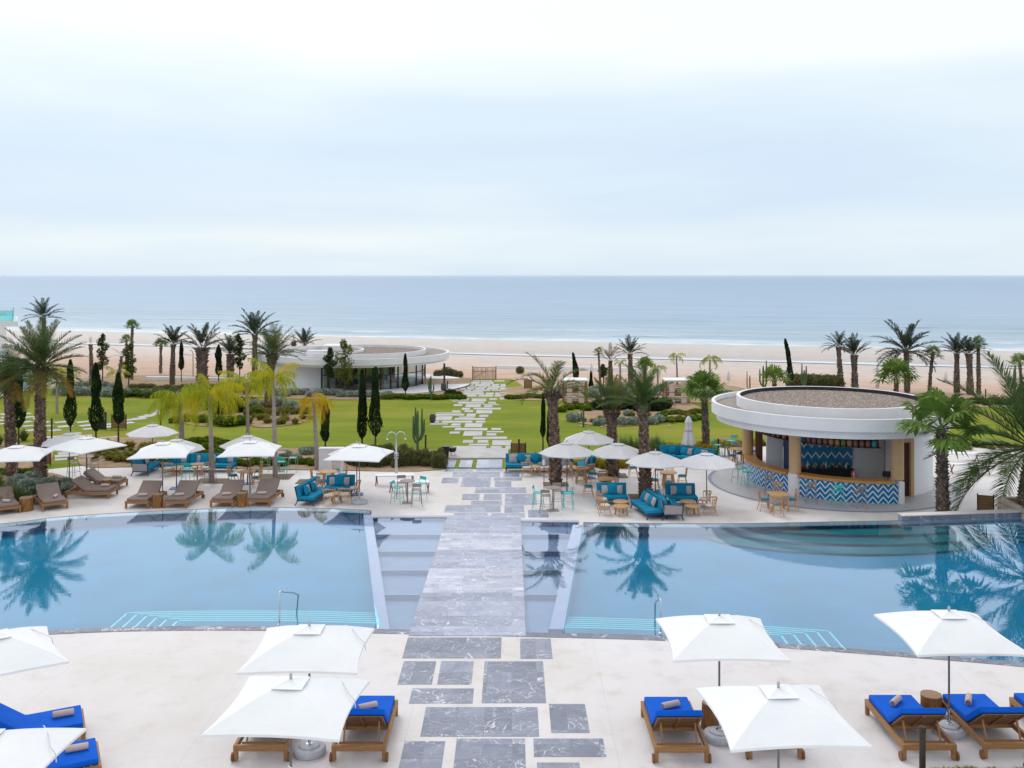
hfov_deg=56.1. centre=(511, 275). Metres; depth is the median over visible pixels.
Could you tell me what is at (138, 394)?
tall grass clump
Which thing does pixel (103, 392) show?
silver shrub
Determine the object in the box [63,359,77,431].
cypress
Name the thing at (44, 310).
date palm
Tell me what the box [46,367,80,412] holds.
queen palm
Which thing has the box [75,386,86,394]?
silver shrub
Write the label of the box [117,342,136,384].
leafy tree
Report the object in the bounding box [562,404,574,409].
green shrub
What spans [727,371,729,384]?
closed beach parasol
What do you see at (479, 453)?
stone path
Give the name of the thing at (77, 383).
silver shrub
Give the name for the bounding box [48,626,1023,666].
pool coping
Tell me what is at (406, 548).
channel bed
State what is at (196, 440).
green shrub
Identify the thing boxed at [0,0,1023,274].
sky
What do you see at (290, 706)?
parasol
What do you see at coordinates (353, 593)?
pool floor
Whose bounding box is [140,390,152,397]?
tall grass clump
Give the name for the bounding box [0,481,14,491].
tall grass clump
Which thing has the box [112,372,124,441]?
cypress
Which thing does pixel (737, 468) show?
bar stool
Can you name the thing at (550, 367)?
wall
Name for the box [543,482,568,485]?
tree pit
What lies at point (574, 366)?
cypress
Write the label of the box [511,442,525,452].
sign board
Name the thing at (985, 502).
sign board
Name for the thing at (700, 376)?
fan palm
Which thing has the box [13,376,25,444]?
cypress
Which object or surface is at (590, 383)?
cypress
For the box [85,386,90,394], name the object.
silver shrub
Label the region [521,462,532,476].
spindle armchair
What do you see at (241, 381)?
queen palm
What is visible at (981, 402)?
green shrub
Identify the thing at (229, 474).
spindle chair
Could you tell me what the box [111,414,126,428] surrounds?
sign board
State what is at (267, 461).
bar stool
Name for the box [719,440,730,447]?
golden shrub
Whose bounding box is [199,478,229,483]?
tree pit
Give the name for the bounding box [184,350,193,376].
street lamp
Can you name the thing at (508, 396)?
green shrub
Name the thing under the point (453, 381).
garden wall
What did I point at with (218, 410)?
dark shrub
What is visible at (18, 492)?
tall grass clump
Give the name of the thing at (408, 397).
green shrub
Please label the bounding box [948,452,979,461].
canvas bench
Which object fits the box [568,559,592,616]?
pool floor
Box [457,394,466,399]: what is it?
green shrub
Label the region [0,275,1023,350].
sea
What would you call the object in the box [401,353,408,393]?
cypress
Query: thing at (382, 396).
green shrub
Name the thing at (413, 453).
brown shrub
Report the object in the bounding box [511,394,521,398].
green shrub
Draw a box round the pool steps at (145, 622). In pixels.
[112,611,375,628]
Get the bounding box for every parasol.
[0,443,53,482]
[0,626,68,676]
[0,725,85,767]
[41,430,84,476]
[46,434,126,491]
[126,422,178,469]
[126,440,196,500]
[167,436,204,489]
[201,673,369,767]
[216,438,281,496]
[219,433,273,484]
[236,620,374,760]
[323,442,393,504]
[328,441,362,495]
[538,440,593,493]
[563,428,613,478]
[591,441,638,481]
[625,448,681,489]
[656,610,790,745]
[680,450,735,508]
[681,415,695,445]
[696,681,872,767]
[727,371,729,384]
[874,606,1023,739]
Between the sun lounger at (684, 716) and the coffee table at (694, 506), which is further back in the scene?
the coffee table at (694, 506)
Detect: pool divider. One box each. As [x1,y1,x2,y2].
[363,515,389,628]
[548,525,582,632]
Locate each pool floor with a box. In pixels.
[0,519,374,629]
[327,542,372,612]
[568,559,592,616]
[579,534,1023,661]
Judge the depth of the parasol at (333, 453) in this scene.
47.17 m
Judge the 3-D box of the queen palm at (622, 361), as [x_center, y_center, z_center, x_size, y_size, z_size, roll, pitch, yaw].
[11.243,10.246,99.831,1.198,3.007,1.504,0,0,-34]
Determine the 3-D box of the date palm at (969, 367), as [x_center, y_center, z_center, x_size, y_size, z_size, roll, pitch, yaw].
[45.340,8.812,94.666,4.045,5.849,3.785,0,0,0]
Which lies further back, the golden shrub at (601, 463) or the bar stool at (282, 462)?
the golden shrub at (601, 463)
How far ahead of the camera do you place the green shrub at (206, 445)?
59.01 m
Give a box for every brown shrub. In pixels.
[128,384,138,388]
[137,383,146,387]
[145,383,156,388]
[163,384,171,388]
[357,461,365,466]
[371,457,384,467]
[380,455,389,465]
[383,443,393,455]
[390,460,399,467]
[392,447,403,465]
[397,443,407,448]
[399,448,411,466]
[407,448,417,465]
[410,455,420,465]
[415,449,427,463]
[420,457,430,466]
[429,450,442,467]
[433,369,442,375]
[437,452,448,468]
[441,366,452,375]
[447,369,458,376]
[458,371,463,377]
[515,366,524,373]
[785,373,801,385]
[797,373,811,385]
[807,374,826,385]
[821,374,839,386]
[827,374,845,386]
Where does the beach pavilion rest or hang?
on the pavilion floor at (421, 388)
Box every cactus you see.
[412,407,424,449]
[428,375,433,399]
[580,408,583,426]
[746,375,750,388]
[759,360,766,386]
[801,364,806,385]
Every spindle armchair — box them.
[160,462,174,476]
[200,462,208,475]
[322,489,335,505]
[336,488,351,504]
[348,480,360,497]
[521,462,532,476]
[539,462,549,475]
[561,462,570,473]
[595,491,608,509]
[598,496,611,515]
[697,490,712,509]
[703,496,717,515]
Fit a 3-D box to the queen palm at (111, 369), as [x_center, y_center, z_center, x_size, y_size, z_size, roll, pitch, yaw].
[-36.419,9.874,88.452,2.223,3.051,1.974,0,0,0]
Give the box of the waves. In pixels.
[55,316,1023,340]
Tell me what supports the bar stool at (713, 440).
on the terrace
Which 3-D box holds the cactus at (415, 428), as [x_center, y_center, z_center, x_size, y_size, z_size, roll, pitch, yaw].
[-5.764,9.518,59.303,0.793,2.701,0.194,0,0,0]
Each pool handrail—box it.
[278,591,298,624]
[654,598,662,633]
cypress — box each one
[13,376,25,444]
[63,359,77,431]
[87,362,104,437]
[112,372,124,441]
[178,342,184,381]
[215,344,222,380]
[320,399,329,446]
[357,369,367,443]
[367,366,382,445]
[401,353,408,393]
[540,392,545,450]
[546,410,549,447]
[572,352,578,384]
[588,371,593,386]
[784,338,793,385]
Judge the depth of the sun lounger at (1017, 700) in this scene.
21.79 m
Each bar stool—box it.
[66,456,80,478]
[87,458,98,470]
[181,463,194,479]
[203,463,216,484]
[259,457,270,471]
[276,457,286,476]
[287,452,298,471]
[390,480,403,504]
[396,475,406,499]
[411,484,422,506]
[412,476,426,500]
[532,485,544,509]
[539,490,551,513]
[551,482,564,507]
[562,486,573,510]
[712,439,722,456]
[725,435,736,451]
[731,463,744,484]
[741,466,754,486]
[764,474,775,495]
[805,482,817,504]
[831,485,844,507]
[852,486,867,508]
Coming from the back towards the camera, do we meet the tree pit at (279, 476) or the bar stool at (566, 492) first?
the tree pit at (279, 476)
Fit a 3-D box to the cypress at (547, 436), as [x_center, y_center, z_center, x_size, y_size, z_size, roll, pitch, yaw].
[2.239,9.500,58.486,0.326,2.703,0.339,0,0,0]
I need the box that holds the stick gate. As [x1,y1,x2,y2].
[472,366,495,379]
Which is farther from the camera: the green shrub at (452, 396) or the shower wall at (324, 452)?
the green shrub at (452, 396)
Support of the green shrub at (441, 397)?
on the lawn
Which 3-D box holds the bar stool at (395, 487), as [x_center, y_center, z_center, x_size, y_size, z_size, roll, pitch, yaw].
[-5.425,10.266,45.421,0.526,1.071,0.524,0,0,15]
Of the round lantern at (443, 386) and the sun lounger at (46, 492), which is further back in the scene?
the round lantern at (443, 386)
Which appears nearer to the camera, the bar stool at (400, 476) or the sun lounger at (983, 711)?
the sun lounger at (983, 711)
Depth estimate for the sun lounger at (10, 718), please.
20.48 m
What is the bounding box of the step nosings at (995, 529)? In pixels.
[960,522,1023,540]
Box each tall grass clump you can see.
[0,434,4,445]
[0,472,10,485]
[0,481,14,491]
[6,483,30,501]
[20,428,31,440]
[123,388,131,396]
[134,388,144,396]
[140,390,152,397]
[149,388,158,397]
[619,434,634,446]
[628,434,638,447]
[649,437,658,450]
[652,435,661,450]
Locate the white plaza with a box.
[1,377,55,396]
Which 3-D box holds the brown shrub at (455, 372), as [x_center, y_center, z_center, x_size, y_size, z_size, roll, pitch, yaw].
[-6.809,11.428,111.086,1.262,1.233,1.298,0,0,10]
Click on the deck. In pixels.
(154, 699)
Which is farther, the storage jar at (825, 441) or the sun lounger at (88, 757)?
the storage jar at (825, 441)
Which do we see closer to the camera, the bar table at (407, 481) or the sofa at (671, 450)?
the bar table at (407, 481)
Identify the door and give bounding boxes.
[755,431,762,460]
[902,443,908,495]
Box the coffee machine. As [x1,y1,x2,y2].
[882,471,890,478]
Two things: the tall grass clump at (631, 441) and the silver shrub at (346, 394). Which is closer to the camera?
the tall grass clump at (631, 441)
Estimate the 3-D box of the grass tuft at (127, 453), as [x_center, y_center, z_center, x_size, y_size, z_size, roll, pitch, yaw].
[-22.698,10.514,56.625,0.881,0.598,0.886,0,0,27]
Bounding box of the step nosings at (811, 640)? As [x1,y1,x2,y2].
[565,617,844,647]
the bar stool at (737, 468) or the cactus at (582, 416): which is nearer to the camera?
the bar stool at (737, 468)
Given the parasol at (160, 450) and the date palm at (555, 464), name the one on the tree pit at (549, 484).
the date palm at (555, 464)
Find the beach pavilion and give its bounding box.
[252,344,448,389]
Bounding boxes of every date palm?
[0,316,89,477]
[0,343,49,475]
[21,296,66,384]
[153,324,191,384]
[180,321,226,385]
[211,332,249,377]
[229,308,281,379]
[239,322,305,407]
[287,327,320,345]
[506,352,590,484]
[576,369,646,475]
[596,363,682,496]
[610,335,649,384]
[822,331,853,385]
[840,333,872,387]
[870,318,943,392]
[918,352,1023,510]
[937,333,978,392]
[947,336,989,393]
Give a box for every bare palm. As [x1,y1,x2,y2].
[88,337,93,386]
[109,348,127,374]
[601,342,624,380]
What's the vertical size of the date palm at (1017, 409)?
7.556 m
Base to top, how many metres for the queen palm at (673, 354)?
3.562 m
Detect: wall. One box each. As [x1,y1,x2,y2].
[0,511,901,535]
[146,376,251,381]
[318,447,343,470]
[423,378,470,384]
[496,365,639,371]
[898,509,1020,526]
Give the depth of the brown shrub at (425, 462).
54.08 m
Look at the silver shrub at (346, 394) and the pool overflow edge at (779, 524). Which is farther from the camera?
the silver shrub at (346, 394)
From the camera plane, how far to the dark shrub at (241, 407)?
78.60 m
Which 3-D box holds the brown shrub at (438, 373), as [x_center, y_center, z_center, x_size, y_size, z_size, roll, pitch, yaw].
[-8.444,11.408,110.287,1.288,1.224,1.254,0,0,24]
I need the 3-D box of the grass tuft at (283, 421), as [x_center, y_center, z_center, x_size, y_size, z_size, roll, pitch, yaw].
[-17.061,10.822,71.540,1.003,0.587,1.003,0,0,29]
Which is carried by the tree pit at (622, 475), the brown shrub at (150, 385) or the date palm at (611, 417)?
the date palm at (611, 417)
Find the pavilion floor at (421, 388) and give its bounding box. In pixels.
[283,373,469,392]
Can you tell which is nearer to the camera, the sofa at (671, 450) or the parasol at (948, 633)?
the parasol at (948, 633)
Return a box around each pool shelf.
[699,534,992,555]
[727,529,981,546]
[764,527,957,536]
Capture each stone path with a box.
[0,409,168,460]
[430,380,511,448]
[448,448,507,458]
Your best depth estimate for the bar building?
47.26 m
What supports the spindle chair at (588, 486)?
on the terrace
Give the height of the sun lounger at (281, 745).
0.930 m
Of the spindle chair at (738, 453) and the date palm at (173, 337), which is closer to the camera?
the spindle chair at (738, 453)
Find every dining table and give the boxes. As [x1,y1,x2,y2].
[237,469,255,486]
[319,469,337,486]
[573,466,589,482]
[597,477,614,481]
[659,470,676,485]
[730,447,743,462]
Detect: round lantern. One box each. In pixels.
[429,414,435,422]
[441,383,446,390]
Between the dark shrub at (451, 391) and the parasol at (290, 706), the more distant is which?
the dark shrub at (451, 391)
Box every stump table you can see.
[18,496,33,511]
[102,479,110,484]
[152,493,162,508]
[236,491,247,507]
[701,700,717,729]
[920,690,942,707]
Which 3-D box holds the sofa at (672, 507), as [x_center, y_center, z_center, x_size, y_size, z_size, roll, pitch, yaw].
[7.082,10.338,43.361,0.998,0.946,2.254,0,0,0]
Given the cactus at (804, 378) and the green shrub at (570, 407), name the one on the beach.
the cactus at (804, 378)
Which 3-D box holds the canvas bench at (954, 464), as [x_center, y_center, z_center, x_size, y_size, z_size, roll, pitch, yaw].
[24.910,10.539,52.258,2.000,0.548,0.623,0,0,8]
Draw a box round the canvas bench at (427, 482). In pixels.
[389,480,429,492]
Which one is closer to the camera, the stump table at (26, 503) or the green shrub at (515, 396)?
the stump table at (26, 503)
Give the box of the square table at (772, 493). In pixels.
[767,491,789,511]
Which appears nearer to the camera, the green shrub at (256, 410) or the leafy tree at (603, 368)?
the green shrub at (256, 410)
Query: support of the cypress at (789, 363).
on the beach
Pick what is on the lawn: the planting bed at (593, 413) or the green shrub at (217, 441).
the planting bed at (593, 413)
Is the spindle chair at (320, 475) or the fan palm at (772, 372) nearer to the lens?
the spindle chair at (320, 475)
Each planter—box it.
[449,447,456,455]
[997,497,1023,518]
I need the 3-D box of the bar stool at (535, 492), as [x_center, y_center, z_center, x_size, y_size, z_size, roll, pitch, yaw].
[1.208,10.266,44.384,0.525,1.071,0.524,0,0,10]
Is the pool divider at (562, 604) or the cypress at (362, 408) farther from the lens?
the cypress at (362, 408)
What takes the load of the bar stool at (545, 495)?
on the slate paving at (514, 503)
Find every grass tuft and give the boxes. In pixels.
[91,453,101,458]
[102,449,114,455]
[104,455,110,459]
[123,450,130,456]
[127,440,136,446]
[255,413,263,419]
[262,416,270,422]
[280,418,287,423]
[291,416,299,423]
[953,765,976,767]
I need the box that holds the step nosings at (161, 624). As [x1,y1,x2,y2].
[109,610,375,627]
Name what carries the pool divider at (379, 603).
on the channel bed at (406, 548)
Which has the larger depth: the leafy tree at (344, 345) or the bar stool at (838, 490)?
the leafy tree at (344, 345)
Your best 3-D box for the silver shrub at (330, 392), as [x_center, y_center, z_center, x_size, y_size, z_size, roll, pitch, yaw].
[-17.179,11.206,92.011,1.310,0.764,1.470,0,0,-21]
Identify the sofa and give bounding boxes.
[130,459,161,475]
[163,453,237,472]
[294,477,329,506]
[325,474,355,495]
[505,452,573,472]
[577,455,595,472]
[596,482,628,504]
[630,489,666,519]
[654,489,683,520]
[659,445,680,457]
[665,483,697,502]
[675,445,717,459]
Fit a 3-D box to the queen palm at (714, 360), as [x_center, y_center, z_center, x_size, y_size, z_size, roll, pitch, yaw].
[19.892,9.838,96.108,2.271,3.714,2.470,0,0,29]
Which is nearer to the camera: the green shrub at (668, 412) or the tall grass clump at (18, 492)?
the tall grass clump at (18, 492)
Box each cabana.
[562,378,587,403]
[662,378,689,402]
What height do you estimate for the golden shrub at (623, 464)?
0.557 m
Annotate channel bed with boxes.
[372,518,445,629]
[521,522,576,632]
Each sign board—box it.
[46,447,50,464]
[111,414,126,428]
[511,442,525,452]
[524,380,531,387]
[977,493,993,509]
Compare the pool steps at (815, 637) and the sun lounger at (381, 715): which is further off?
the pool steps at (815, 637)
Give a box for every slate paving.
[398,637,605,767]
[441,468,548,517]
[446,459,502,468]
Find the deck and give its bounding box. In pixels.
[0,631,1023,767]
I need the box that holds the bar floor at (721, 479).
[711,461,955,510]
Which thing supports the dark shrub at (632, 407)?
on the planting bed at (593, 413)
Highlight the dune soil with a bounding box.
[74,375,250,385]
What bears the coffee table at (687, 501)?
on the terrace
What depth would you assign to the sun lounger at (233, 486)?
45.78 m
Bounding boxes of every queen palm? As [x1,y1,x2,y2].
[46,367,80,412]
[104,365,130,378]
[147,383,213,439]
[175,373,244,481]
[218,369,271,434]
[243,358,299,476]
[298,392,334,468]
[614,359,626,381]
[649,363,666,398]
[668,353,684,384]
[699,355,721,387]
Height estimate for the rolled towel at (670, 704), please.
0.137 m
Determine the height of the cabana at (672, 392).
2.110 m
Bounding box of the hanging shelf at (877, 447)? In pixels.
[758,431,880,448]
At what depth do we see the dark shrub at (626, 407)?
80.28 m
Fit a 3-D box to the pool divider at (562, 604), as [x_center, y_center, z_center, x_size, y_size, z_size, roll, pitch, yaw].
[1.936,10.688,32.825,0.397,1.225,11.887,0,0,7]
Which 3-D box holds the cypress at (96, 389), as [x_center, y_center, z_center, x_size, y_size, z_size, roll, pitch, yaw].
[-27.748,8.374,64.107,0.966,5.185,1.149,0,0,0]
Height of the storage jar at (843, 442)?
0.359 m
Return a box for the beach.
[6,330,1023,406]
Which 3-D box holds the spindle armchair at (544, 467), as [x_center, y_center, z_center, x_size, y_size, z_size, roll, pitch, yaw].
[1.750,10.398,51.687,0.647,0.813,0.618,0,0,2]
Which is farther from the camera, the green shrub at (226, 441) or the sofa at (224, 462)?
the green shrub at (226, 441)
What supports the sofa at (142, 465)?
on the terrace
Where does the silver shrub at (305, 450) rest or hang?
on the planting bed at (106, 463)
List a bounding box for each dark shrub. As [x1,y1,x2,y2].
[212,402,232,413]
[227,396,249,411]
[443,388,456,393]
[591,398,605,409]
[619,395,636,409]
[630,397,653,410]
[648,397,667,410]
[659,396,673,408]
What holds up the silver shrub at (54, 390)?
on the planting bed at (332, 397)
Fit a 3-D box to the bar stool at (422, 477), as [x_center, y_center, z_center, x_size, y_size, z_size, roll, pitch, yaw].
[-4.449,10.266,46.286,0.524,1.071,0.525,0,0,40]
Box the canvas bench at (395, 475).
[375,473,413,485]
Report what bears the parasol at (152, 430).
on the terrace
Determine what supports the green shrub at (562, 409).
on the lawn
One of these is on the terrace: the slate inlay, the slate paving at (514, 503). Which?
the slate paving at (514, 503)
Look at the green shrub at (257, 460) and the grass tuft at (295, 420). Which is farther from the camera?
the grass tuft at (295, 420)
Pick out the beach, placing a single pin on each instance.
(147, 360)
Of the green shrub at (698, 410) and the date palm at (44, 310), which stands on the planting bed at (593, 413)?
the green shrub at (698, 410)
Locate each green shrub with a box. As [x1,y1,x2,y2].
[168,416,178,422]
[191,436,202,443]
[194,414,207,422]
[199,435,216,442]
[202,442,208,448]
[205,414,223,424]
[213,438,225,444]
[215,414,242,426]
[220,439,231,444]
[237,414,253,424]
[237,458,244,465]
[241,459,254,466]
[243,406,262,414]
[254,458,264,464]
[258,459,270,466]
[278,459,288,465]
[296,457,305,464]
[306,459,313,465]
[379,394,389,399]
[384,394,393,399]
[405,394,415,399]
[432,394,440,399]
[435,394,445,399]
[448,394,457,398]
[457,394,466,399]
[503,394,511,398]
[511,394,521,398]
[557,406,567,411]
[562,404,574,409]
[573,403,583,408]
[580,405,593,410]
[655,412,667,415]
[661,410,672,414]
[674,417,685,421]
[678,410,691,414]
[690,408,701,412]
[690,415,701,419]
[979,399,992,404]
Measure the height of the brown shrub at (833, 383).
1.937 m
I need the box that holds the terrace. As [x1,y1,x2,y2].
[0,445,1023,524]
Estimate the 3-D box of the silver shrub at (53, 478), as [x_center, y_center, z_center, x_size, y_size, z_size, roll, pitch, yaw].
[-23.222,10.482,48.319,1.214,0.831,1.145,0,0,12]
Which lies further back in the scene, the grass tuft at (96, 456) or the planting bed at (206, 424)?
the planting bed at (206, 424)
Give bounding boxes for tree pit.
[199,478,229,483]
[258,474,293,479]
[295,479,321,483]
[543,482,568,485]
[597,473,627,477]
[628,494,640,499]
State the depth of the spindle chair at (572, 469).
50.57 m
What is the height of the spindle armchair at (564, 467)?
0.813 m
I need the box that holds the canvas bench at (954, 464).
[949,462,990,474]
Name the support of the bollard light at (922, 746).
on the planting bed
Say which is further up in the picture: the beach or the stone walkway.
the beach
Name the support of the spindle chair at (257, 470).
on the terrace
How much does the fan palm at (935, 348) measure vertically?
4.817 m
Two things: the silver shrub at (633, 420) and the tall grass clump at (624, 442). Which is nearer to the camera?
the tall grass clump at (624, 442)
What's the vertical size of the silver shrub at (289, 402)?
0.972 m
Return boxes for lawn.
[0,379,1023,468]
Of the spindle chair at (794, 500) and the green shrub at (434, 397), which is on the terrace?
the spindle chair at (794, 500)
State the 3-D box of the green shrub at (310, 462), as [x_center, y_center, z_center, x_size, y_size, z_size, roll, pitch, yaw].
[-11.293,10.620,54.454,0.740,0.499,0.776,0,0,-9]
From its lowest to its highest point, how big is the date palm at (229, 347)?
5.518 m
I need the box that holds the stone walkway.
[409,515,525,635]
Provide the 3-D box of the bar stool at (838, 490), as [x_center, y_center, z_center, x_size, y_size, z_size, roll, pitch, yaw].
[15.205,10.266,44.793,0.524,1.071,0.525,0,0,4]
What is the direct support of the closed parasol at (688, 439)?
on the terrace
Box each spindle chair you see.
[226,465,238,479]
[251,468,262,484]
[253,461,262,481]
[310,468,321,485]
[316,473,325,486]
[332,461,340,473]
[569,462,580,478]
[575,467,585,484]
[582,476,593,497]
[587,464,598,484]
[599,470,608,481]
[627,459,637,475]
[652,478,660,490]
[653,469,663,477]
[663,473,673,492]
[677,468,687,482]
[727,446,737,462]
[730,435,740,450]
[736,444,742,460]
[757,488,771,511]
[770,495,784,516]
[773,482,785,503]
[784,488,798,511]
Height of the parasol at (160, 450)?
2.919 m
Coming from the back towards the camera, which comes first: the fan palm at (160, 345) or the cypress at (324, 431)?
the fan palm at (160, 345)
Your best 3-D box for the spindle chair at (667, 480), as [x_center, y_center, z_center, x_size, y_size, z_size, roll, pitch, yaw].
[7.793,10.323,47.868,0.526,0.961,0.569,0,0,4]
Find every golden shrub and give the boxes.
[597,459,605,468]
[619,460,628,468]
[707,445,719,455]
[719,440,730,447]
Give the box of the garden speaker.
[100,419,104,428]
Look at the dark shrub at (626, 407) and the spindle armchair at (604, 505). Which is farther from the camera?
the dark shrub at (626, 407)
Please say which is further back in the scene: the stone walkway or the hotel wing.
the hotel wing
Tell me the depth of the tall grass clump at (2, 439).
60.96 m
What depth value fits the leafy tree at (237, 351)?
105.18 m
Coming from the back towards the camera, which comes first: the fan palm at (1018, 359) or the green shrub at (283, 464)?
the fan palm at (1018, 359)
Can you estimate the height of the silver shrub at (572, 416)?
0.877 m
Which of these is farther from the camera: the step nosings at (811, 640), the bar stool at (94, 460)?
the bar stool at (94, 460)
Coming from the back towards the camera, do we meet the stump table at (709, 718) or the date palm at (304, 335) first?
the date palm at (304, 335)
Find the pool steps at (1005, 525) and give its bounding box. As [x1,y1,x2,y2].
[954,520,1023,542]
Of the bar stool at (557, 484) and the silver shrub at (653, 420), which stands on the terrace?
the bar stool at (557, 484)
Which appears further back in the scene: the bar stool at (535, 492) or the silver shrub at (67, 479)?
the silver shrub at (67, 479)
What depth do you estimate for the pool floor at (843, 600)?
32.59 m
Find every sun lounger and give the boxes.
[0,486,20,512]
[0,703,85,739]
[33,482,67,511]
[46,738,101,767]
[64,475,118,498]
[77,467,127,489]
[125,480,166,508]
[163,480,204,508]
[210,479,247,507]
[230,737,292,761]
[246,479,283,506]
[329,696,397,761]
[641,697,711,762]
[745,748,804,758]
[865,695,959,760]
[942,694,1023,758]
[1009,693,1023,706]
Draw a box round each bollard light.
[51,418,52,438]
[105,412,106,428]
[919,725,925,767]
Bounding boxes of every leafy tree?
[96,333,109,380]
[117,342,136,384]
[233,333,246,377]
[322,347,337,388]
[333,339,353,390]
[600,364,607,386]
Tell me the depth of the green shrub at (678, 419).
72.99 m
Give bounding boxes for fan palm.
[119,334,130,370]
[122,319,141,379]
[152,338,168,372]
[593,347,604,396]
[634,356,654,378]
[677,369,726,444]
[760,364,791,386]
[870,357,921,391]
[892,385,996,511]
[925,344,944,390]
[971,335,989,393]
[1006,353,1023,383]
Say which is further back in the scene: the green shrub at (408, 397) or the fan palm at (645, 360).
the fan palm at (645, 360)
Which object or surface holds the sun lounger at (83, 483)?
on the terrace
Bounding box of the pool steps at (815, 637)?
[564,618,841,647]
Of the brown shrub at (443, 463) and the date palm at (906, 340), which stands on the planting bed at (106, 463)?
the brown shrub at (443, 463)
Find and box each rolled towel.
[52,708,73,717]
[65,742,88,752]
[358,701,377,708]
[661,700,679,708]
[890,694,901,705]
[965,693,971,705]
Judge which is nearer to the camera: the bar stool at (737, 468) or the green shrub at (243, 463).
the bar stool at (737, 468)
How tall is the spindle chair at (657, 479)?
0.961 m
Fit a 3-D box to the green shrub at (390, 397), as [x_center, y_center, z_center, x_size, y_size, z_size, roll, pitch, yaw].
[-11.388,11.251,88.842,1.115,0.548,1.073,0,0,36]
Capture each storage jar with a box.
[806,437,810,442]
[811,437,816,443]
[817,438,821,443]
[823,438,827,444]
[829,438,833,444]
[834,439,839,445]
[841,439,845,445]
[847,439,851,446]
[853,439,857,446]
[859,439,863,446]
[865,440,870,446]
[871,440,876,446]
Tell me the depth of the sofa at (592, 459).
52.54 m
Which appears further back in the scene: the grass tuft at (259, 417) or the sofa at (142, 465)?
the grass tuft at (259, 417)
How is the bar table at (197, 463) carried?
on the terrace
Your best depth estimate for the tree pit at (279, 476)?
51.48 m
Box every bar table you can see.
[80,455,93,476]
[190,462,204,484]
[277,451,285,471]
[400,479,414,503]
[545,486,560,511]
[719,438,730,456]
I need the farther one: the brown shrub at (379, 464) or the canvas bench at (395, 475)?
the brown shrub at (379, 464)
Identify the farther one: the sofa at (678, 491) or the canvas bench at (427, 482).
the canvas bench at (427, 482)
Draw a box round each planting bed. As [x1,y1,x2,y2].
[0,442,52,474]
[0,472,72,504]
[52,385,463,399]
[77,437,453,470]
[183,401,250,425]
[250,404,312,426]
[499,384,745,402]
[575,403,700,425]
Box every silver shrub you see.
[6,473,29,485]
[17,477,42,494]
[25,470,42,478]
[41,475,61,483]
[51,385,62,393]
[59,388,67,394]
[60,477,72,482]
[60,482,74,493]
[73,386,80,394]
[74,381,83,386]
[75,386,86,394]
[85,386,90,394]
[100,387,112,396]
[101,381,108,386]
[106,388,112,396]
[249,398,263,406]
[275,395,286,406]
[277,390,290,396]
[278,449,292,456]
[281,400,297,407]
[290,454,301,457]
[291,388,302,394]
[293,404,304,409]
[297,446,313,454]
[299,388,309,394]
[305,390,317,396]
[315,389,325,394]
[326,389,335,395]
[335,391,343,396]
[342,391,351,396]
[565,412,580,421]
[588,389,599,397]
[592,418,604,425]
[617,416,628,424]
[622,409,632,415]
[628,416,638,424]
[648,415,658,424]
[653,414,665,422]
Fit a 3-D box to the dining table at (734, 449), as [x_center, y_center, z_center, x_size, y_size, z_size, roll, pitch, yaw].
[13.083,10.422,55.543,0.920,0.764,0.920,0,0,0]
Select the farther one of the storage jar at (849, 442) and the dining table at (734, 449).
the dining table at (734, 449)
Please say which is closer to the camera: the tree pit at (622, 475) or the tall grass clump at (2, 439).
the tree pit at (622, 475)
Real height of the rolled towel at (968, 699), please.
0.137 m
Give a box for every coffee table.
[171,465,183,475]
[191,465,204,474]
[329,491,343,502]
[529,465,540,474]
[613,499,628,511]
[613,504,629,516]
[680,499,695,509]
[684,504,700,516]
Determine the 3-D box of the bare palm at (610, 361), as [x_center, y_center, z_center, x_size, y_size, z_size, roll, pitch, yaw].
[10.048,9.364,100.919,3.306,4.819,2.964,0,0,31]
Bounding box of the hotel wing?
[0,310,19,374]
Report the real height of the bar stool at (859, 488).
1.071 m
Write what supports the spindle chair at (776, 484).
on the bar floor at (721, 479)
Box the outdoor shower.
[386,431,405,472]
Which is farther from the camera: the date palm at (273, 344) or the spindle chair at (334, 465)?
the date palm at (273, 344)
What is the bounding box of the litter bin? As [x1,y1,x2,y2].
[442,445,449,456]
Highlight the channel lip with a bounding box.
[372,516,578,523]
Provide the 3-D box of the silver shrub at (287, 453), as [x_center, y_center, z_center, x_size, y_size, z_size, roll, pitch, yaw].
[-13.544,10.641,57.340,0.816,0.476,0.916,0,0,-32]
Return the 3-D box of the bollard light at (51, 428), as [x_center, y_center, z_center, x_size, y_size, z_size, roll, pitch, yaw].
[-30.064,10.136,62.706,0.123,1.605,0.123,0,0,0]
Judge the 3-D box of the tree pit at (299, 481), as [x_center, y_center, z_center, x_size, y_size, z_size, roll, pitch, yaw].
[-10.521,10.794,50.233,1.440,0.001,1.200,0,0,0]
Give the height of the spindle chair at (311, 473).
0.961 m
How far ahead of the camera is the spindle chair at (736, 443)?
58.86 m
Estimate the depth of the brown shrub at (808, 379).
98.11 m
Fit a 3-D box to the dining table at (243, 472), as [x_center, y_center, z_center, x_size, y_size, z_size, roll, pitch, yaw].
[-13.616,10.422,49.215,0.920,0.764,0.920,0,0,0]
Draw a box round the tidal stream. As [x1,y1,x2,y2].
[6,341,1023,367]
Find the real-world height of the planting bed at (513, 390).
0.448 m
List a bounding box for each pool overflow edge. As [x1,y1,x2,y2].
[0,507,370,526]
[583,517,1023,533]
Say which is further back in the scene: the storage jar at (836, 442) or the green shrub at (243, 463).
the green shrub at (243, 463)
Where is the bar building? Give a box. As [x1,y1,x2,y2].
[712,386,954,503]

